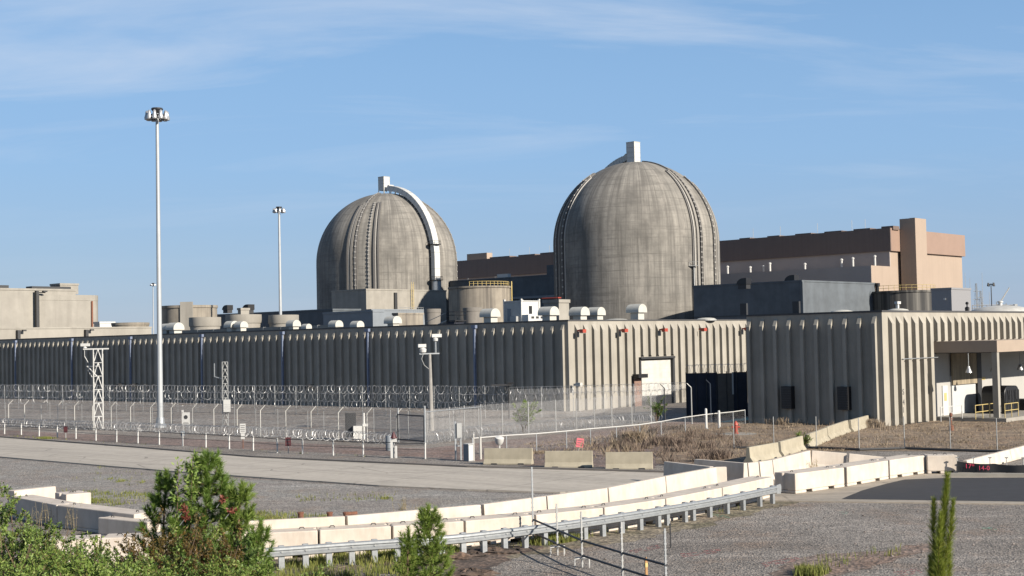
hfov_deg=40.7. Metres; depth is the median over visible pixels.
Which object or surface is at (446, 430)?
tall fence
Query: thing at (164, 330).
roof vent
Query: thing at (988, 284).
light mast
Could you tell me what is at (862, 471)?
concrete block barrier
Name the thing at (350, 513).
rusty pipe stub
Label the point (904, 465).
concrete block barrier
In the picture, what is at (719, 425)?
white bollard
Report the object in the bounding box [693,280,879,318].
dark block
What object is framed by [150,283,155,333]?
light mast
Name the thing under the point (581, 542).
wire post
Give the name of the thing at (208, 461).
pine tree
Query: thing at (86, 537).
concrete block barrier
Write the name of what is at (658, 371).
roller door
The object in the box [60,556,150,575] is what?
green shrub
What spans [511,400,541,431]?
green sapling
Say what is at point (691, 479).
barrier wall
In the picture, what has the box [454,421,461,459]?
keypad post
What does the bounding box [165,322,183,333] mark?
roof vent
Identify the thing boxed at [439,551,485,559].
earth heap
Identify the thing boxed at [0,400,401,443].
security fence
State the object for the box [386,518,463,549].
concrete block barrier
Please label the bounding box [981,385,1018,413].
covered machine
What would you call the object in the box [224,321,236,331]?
roof vent
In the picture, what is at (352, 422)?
equipment cabinet
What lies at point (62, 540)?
green shrub
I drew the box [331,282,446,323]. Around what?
auxiliary block
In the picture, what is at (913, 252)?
turbine hall
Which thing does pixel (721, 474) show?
barrier wall
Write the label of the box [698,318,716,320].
roof skylight
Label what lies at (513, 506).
barrier wall
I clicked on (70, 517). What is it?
weed clump
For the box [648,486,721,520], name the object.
concrete block barrier
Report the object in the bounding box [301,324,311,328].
roof vent
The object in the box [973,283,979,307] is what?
lattice pylon
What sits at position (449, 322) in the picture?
roof stair
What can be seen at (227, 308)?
intake hood
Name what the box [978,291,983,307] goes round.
lattice pylon
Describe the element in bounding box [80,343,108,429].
lattice tower
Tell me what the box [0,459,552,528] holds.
gravel strip
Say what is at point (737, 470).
barrier wall
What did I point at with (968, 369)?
hanging lamp
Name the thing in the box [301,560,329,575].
green shrub
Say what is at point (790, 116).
sky
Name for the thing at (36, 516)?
weed clump
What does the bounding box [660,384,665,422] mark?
cranked fence post
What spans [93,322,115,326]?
white cabin
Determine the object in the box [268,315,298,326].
cooling cup
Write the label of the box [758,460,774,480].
barrier wall
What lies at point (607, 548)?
cable
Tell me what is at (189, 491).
leafy shoot
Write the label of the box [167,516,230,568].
green shrub
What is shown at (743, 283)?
intake hood
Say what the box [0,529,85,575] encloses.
green shrub
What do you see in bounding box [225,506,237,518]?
red seed cluster
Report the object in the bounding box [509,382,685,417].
coil topped fence
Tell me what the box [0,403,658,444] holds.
gravel yard
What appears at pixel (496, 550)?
earth heap
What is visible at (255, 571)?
green shrub
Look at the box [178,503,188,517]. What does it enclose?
red seed cluster
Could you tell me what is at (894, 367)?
fluted hall
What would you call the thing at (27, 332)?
parapet wall
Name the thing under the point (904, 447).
thin post fence
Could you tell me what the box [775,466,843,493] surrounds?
concrete block barrier
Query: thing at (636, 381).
side door
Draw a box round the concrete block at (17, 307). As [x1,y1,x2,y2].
[0,285,76,327]
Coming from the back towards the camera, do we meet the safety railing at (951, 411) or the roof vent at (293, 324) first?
the roof vent at (293, 324)
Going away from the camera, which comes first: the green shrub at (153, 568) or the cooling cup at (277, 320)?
the green shrub at (153, 568)
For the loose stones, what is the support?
on the ground at (839, 529)
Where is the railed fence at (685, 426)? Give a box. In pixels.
[472,410,745,453]
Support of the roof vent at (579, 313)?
on the ribbed warehouse
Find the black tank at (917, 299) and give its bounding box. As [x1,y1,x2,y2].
[872,284,934,310]
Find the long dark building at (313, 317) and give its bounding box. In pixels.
[217,309,360,328]
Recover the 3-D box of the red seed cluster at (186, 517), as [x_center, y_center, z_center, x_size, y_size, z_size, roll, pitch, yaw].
[-8.128,5.739,34.400,0.270,0.367,0.204,0,-3,-34]
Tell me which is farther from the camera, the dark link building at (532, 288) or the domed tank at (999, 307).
the dark link building at (532, 288)
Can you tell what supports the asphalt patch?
on the paved apron
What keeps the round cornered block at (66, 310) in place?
on the ground at (839, 529)
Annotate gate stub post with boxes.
[473,434,474,460]
[479,437,481,458]
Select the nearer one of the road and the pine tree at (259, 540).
the pine tree at (259, 540)
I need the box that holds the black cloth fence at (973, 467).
[955,457,1023,472]
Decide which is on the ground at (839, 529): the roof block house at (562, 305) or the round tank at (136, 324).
the round tank at (136, 324)
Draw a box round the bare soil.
[768,544,931,575]
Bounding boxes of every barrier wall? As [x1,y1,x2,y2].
[7,486,55,509]
[249,516,344,529]
[345,504,481,524]
[481,496,546,514]
[546,488,607,508]
[605,476,665,501]
[663,461,712,475]
[664,467,716,492]
[694,459,747,480]
[716,467,726,482]
[747,462,759,476]
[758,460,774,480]
[771,450,810,476]
[811,450,846,467]
[848,453,880,461]
[963,450,1011,463]
[1007,445,1023,460]
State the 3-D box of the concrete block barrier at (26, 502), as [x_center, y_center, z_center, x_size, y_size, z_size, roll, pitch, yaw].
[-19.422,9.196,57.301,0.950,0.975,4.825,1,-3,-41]
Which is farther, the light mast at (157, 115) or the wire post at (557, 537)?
the light mast at (157, 115)
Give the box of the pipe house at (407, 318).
[392,307,423,325]
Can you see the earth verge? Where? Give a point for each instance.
(652, 530)
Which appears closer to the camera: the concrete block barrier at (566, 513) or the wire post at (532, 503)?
the wire post at (532, 503)
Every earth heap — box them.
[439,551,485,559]
[443,567,500,575]
[467,546,523,554]
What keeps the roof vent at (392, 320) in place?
on the ribbed warehouse
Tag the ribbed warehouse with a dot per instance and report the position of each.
(559, 354)
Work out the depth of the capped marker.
85.65 m
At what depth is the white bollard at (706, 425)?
106.92 m
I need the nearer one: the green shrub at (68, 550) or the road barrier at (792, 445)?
the green shrub at (68, 550)
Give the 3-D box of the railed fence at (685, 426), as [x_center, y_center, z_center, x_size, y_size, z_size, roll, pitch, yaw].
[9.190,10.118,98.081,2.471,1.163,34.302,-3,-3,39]
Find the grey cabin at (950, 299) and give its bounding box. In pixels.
[930,287,970,310]
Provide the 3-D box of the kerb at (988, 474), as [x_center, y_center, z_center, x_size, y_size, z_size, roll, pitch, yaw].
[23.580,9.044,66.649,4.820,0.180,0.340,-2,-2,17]
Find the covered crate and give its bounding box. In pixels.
[1019,398,1023,409]
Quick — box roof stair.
[427,311,466,323]
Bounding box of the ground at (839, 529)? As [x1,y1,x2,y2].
[0,398,1023,575]
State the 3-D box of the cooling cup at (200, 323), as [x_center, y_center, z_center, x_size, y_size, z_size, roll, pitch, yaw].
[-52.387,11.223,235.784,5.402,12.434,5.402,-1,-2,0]
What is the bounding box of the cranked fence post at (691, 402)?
[686,383,692,423]
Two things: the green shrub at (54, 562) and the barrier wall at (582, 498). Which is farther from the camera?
the barrier wall at (582, 498)
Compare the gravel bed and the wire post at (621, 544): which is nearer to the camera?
the wire post at (621, 544)
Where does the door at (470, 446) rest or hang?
in the pale blue box
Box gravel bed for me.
[0,416,744,467]
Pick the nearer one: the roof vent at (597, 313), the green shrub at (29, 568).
the green shrub at (29, 568)
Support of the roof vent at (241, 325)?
on the ribbed warehouse
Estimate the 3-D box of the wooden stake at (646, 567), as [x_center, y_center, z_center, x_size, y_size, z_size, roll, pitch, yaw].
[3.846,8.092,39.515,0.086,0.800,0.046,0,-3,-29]
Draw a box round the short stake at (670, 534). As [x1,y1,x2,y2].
[669,524,670,547]
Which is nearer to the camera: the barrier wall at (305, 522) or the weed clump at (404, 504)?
the barrier wall at (305, 522)
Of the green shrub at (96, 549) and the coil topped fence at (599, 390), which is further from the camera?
the coil topped fence at (599, 390)
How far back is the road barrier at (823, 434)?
89.58 m
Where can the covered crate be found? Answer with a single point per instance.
(1021, 403)
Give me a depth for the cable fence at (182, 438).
96.24 m
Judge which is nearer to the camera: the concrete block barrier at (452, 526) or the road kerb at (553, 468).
the concrete block barrier at (452, 526)
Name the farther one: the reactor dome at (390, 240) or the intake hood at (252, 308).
the reactor dome at (390, 240)
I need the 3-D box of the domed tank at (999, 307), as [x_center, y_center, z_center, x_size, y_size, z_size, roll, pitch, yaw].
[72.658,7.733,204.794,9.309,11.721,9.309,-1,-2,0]
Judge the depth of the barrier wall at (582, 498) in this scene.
53.11 m
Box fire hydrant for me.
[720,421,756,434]
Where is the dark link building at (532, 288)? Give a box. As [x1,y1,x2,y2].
[449,265,553,306]
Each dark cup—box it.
[424,309,440,324]
[463,307,482,322]
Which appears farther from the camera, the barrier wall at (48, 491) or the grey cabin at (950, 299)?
the grey cabin at (950, 299)
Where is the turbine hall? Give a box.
[457,218,964,290]
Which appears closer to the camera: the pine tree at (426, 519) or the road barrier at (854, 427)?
the pine tree at (426, 519)
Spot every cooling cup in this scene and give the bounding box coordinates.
[189,317,220,329]
[225,314,261,327]
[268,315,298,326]
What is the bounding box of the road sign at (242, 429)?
[240,424,245,448]
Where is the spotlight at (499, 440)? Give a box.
[495,436,503,447]
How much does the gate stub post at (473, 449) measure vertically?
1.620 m
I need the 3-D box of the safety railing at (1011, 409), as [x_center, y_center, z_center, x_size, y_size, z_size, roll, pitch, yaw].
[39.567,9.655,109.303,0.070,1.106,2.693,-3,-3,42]
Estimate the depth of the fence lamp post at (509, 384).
127.17 m
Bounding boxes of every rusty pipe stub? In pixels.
[297,512,303,517]
[343,511,357,515]
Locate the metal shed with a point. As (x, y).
(369, 318)
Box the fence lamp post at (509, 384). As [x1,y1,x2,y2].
[491,382,513,418]
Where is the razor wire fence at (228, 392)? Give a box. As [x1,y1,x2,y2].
[0,384,507,417]
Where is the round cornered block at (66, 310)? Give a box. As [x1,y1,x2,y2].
[35,290,97,326]
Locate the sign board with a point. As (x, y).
(184, 415)
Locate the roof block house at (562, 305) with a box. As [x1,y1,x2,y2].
[542,299,569,319]
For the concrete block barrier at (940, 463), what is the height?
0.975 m
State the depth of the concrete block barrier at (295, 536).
45.76 m
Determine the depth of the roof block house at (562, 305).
166.68 m
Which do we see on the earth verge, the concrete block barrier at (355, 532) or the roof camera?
the concrete block barrier at (355, 532)
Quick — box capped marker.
[390,432,396,457]
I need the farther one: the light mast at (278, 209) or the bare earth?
the light mast at (278, 209)
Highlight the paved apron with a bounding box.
[762,472,1023,504]
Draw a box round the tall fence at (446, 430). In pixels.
[426,394,661,444]
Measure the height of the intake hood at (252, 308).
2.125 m
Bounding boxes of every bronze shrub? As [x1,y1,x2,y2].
[104,527,187,570]
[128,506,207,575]
[183,519,245,575]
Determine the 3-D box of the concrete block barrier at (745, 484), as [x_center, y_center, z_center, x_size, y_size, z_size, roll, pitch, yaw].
[9.621,8.643,58.696,1.050,0.975,4.859,-3,-3,35]
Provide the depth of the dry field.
95.26 m
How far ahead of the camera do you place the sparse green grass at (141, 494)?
63.92 m
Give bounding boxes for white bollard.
[705,408,707,428]
[718,410,720,427]
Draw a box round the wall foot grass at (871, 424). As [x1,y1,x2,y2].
[764,416,926,429]
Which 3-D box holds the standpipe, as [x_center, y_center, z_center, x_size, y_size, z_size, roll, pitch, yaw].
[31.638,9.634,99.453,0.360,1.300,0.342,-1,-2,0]
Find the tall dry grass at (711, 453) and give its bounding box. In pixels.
[588,422,745,462]
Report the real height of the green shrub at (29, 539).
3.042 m
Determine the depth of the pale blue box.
82.04 m
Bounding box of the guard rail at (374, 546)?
[265,484,780,568]
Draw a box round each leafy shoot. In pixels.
[168,456,186,528]
[183,449,201,540]
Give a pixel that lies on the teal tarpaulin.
(742, 419)
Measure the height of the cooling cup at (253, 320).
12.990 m
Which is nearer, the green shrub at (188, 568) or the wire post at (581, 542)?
the green shrub at (188, 568)
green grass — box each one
[10,435,898,519]
[269,506,901,575]
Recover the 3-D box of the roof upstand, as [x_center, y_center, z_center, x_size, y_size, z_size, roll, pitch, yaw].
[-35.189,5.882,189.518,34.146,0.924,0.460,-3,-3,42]
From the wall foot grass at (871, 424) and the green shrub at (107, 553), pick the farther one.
the wall foot grass at (871, 424)
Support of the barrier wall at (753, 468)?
on the ground at (839, 529)
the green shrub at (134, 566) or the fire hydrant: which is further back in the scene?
the fire hydrant
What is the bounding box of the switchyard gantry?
[972,302,1006,309]
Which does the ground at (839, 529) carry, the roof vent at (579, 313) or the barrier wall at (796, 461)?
the barrier wall at (796, 461)
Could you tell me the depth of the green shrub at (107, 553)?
32.01 m
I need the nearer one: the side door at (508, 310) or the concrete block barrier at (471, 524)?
the concrete block barrier at (471, 524)
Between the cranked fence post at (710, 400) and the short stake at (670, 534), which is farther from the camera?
the cranked fence post at (710, 400)
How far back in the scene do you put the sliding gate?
96.77 m
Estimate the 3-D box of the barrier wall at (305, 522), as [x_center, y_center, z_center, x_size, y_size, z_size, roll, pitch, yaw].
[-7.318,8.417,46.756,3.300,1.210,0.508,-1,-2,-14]
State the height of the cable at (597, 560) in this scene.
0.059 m
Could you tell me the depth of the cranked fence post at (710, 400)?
115.85 m
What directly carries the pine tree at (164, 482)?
on the ground at (839, 529)
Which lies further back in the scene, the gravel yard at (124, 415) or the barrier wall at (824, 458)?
the gravel yard at (124, 415)
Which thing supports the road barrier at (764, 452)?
on the ground at (839, 529)
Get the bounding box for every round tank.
[111,322,149,326]
[162,302,217,333]
[448,281,511,322]
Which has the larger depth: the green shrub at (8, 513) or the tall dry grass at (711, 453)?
the tall dry grass at (711, 453)
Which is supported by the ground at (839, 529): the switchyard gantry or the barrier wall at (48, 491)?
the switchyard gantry
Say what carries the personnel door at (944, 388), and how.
in the fluted hall
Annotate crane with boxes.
[997,287,1017,305]
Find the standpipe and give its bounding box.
[949,413,953,430]
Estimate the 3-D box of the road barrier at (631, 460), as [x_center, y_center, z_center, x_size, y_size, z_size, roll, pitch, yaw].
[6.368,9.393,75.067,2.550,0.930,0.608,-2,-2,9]
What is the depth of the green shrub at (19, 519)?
35.40 m
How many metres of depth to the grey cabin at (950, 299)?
294.05 m
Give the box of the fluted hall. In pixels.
[740,301,1023,425]
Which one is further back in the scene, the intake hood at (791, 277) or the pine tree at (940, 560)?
the intake hood at (791, 277)
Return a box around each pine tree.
[134,467,189,563]
[144,447,246,567]
[197,478,267,570]
[236,518,277,575]
[388,523,423,575]
[408,502,456,575]
[924,469,956,575]
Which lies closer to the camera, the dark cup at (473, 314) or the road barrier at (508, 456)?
the road barrier at (508, 456)
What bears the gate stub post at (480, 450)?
on the gravel bed
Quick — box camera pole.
[418,334,441,430]
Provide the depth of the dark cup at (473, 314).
210.69 m
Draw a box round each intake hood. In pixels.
[222,305,232,312]
[243,304,254,313]
[736,278,750,288]
[784,275,798,280]
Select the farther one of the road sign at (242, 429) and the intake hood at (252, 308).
the intake hood at (252, 308)
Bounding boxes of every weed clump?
[7,502,52,526]
[65,502,80,530]
[392,496,415,510]
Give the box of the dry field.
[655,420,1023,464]
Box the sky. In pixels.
[0,0,1023,333]
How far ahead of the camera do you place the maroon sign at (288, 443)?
91.26 m
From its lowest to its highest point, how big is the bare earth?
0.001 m
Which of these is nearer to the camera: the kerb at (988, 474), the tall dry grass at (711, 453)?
the kerb at (988, 474)
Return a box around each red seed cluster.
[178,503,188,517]
[180,511,190,524]
[216,495,227,507]
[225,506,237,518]
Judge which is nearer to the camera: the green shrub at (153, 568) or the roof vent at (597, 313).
the green shrub at (153, 568)
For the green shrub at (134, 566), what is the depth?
28.64 m
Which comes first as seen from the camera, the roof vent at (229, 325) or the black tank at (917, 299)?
the roof vent at (229, 325)
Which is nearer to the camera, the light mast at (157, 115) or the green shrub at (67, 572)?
the green shrub at (67, 572)
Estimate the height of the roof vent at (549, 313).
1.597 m
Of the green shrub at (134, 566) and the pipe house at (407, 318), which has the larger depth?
the pipe house at (407, 318)
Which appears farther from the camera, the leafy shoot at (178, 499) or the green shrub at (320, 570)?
the leafy shoot at (178, 499)
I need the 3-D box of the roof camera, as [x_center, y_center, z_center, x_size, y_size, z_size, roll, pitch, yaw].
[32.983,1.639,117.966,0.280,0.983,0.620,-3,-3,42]
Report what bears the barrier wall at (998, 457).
on the ground at (839, 529)
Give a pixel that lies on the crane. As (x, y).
(1004, 296)
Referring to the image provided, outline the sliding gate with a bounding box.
[397,406,425,442]
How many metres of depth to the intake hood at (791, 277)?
321.12 m
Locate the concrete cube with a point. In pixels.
(243, 310)
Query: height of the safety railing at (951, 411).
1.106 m
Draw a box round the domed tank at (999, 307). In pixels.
[972,301,1023,310]
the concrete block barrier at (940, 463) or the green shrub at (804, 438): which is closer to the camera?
the concrete block barrier at (940, 463)
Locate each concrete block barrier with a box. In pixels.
[11,494,75,526]
[28,534,100,562]
[55,490,90,503]
[58,503,150,532]
[98,515,159,537]
[101,532,169,561]
[250,527,317,559]
[316,523,390,556]
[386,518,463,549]
[455,512,534,546]
[521,505,602,537]
[585,497,664,531]
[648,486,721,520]
[701,476,773,508]
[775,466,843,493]
[828,459,888,485]
[869,454,924,478]
[923,453,956,473]
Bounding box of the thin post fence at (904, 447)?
[733,416,1021,451]
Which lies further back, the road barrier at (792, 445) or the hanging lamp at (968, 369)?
the hanging lamp at (968, 369)
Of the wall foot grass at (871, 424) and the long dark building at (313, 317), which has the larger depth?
the long dark building at (313, 317)
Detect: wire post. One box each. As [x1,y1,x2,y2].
[531,467,533,538]
[550,504,564,555]
[574,511,589,567]
[620,522,623,575]
[663,528,666,575]
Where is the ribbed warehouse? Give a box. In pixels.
[0,319,747,410]
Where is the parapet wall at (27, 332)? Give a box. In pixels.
[0,327,151,338]
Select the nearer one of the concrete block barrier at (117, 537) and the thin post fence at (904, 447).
the concrete block barrier at (117, 537)
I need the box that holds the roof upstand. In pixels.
[182,325,330,332]
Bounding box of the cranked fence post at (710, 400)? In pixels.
[706,380,711,421]
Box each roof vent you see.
[162,324,168,333]
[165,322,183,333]
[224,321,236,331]
[234,321,247,330]
[286,320,300,328]
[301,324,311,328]
[328,320,342,327]
[350,321,363,326]
[384,316,401,325]
[479,308,500,322]
[538,306,559,320]
[569,307,589,319]
[587,307,605,319]
[626,304,646,319]
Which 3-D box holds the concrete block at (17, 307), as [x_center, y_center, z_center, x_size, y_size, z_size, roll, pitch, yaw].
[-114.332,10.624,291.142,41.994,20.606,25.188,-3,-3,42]
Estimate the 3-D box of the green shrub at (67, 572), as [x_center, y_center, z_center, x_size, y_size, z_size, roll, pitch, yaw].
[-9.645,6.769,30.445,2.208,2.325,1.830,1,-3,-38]
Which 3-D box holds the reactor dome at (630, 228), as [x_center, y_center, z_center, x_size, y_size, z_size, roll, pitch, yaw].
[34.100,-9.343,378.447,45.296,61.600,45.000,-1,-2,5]
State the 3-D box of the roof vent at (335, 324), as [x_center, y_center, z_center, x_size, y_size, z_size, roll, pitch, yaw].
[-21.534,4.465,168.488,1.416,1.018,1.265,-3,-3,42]
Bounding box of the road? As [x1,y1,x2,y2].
[0,437,663,492]
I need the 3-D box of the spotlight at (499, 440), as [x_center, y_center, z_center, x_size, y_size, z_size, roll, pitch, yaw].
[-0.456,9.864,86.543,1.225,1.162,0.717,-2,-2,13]
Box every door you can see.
[469,445,472,460]
[507,309,510,320]
[634,379,641,405]
[641,359,670,395]
[942,385,948,415]
[950,376,975,413]
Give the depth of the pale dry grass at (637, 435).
92.05 m
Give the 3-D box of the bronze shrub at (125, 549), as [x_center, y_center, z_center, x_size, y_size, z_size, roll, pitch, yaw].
[-8.697,7.085,33.086,1.420,2.655,1.640,-3,-3,44]
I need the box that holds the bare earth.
[376,544,542,575]
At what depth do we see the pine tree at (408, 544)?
38.85 m
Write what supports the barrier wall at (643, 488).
on the ground at (839, 529)
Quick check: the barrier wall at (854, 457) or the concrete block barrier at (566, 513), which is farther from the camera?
the barrier wall at (854, 457)
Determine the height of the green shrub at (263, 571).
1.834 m
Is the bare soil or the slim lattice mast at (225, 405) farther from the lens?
the slim lattice mast at (225, 405)
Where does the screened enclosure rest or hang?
on the ground at (839, 529)
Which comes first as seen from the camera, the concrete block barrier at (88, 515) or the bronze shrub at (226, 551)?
the bronze shrub at (226, 551)
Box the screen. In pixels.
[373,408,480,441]
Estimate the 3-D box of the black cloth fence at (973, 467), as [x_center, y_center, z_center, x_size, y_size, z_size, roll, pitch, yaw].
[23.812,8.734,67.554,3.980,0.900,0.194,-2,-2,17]
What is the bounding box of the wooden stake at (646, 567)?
[644,557,647,574]
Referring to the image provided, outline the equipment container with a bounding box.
[503,299,541,321]
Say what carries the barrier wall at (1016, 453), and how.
on the ground at (839, 529)
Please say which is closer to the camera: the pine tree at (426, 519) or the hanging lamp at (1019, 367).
the pine tree at (426, 519)
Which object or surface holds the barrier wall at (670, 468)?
on the ground at (839, 529)
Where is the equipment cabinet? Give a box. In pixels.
[345,413,367,439]
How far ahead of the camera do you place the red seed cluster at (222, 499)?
34.41 m
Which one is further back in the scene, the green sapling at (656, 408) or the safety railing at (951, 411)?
the green sapling at (656, 408)
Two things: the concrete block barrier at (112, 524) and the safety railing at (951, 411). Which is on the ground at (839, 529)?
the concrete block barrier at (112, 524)
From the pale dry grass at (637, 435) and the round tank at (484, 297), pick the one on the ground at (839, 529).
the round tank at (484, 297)
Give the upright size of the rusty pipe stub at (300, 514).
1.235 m
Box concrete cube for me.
[237,308,249,313]
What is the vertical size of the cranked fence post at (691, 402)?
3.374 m
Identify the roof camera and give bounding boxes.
[894,301,900,307]
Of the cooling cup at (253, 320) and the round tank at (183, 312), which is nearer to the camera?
the cooling cup at (253, 320)
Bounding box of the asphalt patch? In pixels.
[843,477,1023,501]
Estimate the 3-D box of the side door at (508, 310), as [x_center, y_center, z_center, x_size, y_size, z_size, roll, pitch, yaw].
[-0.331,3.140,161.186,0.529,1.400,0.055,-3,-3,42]
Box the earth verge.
[270,501,798,575]
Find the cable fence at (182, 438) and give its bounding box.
[0,423,425,458]
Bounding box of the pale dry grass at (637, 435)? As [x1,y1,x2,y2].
[574,424,664,456]
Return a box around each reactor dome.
[316,176,457,323]
[553,141,720,319]
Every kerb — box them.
[0,436,663,472]
[948,473,1023,476]
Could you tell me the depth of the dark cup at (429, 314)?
210.92 m
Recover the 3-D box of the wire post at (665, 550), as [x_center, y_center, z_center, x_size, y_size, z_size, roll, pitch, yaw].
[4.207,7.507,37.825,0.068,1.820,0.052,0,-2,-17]
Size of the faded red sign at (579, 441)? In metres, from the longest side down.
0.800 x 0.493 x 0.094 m
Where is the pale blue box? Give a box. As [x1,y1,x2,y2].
[463,443,473,461]
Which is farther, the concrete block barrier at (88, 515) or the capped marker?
the capped marker
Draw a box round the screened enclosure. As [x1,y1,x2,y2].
[685,363,747,417]
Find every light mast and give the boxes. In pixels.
[144,107,169,427]
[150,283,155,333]
[272,206,285,314]
[987,283,994,305]
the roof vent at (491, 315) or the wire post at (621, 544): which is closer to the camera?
the wire post at (621, 544)
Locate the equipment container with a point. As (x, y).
(520, 310)
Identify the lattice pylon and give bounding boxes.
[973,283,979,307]
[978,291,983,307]
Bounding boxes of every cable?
[533,519,667,565]
[535,534,648,575]
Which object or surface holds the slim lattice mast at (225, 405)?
on the gravel yard at (124, 415)
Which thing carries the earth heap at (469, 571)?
on the bare earth
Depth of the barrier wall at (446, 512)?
48.16 m
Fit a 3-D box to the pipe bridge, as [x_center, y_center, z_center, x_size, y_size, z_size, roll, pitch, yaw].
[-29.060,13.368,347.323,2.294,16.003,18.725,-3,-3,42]
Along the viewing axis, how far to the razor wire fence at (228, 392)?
147.28 m
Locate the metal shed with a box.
[322,310,384,327]
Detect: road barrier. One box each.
[483,448,533,464]
[544,451,592,467]
[605,452,652,469]
[743,442,781,462]
[778,436,806,455]
[804,428,829,445]
[825,420,850,438]
[848,415,869,431]
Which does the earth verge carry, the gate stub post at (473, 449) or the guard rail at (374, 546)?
the guard rail at (374, 546)
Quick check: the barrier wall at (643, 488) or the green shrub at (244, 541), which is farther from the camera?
the barrier wall at (643, 488)
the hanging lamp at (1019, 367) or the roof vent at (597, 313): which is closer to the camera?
the hanging lamp at (1019, 367)
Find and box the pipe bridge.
[365,309,424,325]
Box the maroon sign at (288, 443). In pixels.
[285,437,290,452]
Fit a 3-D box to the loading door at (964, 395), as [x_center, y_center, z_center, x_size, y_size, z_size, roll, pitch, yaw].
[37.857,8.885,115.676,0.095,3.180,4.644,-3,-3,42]
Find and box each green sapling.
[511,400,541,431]
[643,396,667,420]
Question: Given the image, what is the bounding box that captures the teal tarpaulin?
[720,417,748,421]
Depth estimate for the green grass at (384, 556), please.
43.60 m
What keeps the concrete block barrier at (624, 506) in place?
on the earth verge
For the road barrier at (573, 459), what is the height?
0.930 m
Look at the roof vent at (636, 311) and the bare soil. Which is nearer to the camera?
the bare soil
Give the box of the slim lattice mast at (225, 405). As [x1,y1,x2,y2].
[214,362,230,425]
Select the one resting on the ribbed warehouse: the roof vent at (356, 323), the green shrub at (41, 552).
the roof vent at (356, 323)
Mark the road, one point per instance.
(450, 478)
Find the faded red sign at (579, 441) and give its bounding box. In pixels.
[576,438,583,450]
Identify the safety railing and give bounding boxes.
[940,405,962,420]
[975,403,992,418]
[1004,402,1018,417]
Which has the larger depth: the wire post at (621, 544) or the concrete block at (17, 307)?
the concrete block at (17, 307)
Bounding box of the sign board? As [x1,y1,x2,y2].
[181,410,189,430]
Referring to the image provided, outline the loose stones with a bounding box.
[508,504,1022,575]
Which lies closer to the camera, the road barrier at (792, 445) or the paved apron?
the paved apron
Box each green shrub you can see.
[0,482,32,572]
[0,502,55,575]
[0,518,77,565]
[0,519,62,575]
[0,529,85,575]
[4,541,58,575]
[11,540,123,575]
[24,521,101,572]
[24,558,90,575]
[52,531,115,575]
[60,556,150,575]
[72,543,142,575]
[98,552,171,575]
[114,546,196,575]
[139,552,201,575]
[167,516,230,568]
[180,525,263,575]
[191,544,251,575]
[206,556,276,575]
[222,556,279,575]
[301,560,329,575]
[795,431,812,445]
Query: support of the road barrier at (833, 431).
on the dry field
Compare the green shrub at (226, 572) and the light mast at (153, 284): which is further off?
the light mast at (153, 284)
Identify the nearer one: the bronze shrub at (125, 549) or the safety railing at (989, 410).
the bronze shrub at (125, 549)
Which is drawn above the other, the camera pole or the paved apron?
the camera pole
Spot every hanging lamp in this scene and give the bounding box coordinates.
[965,357,971,372]
[1017,352,1022,369]

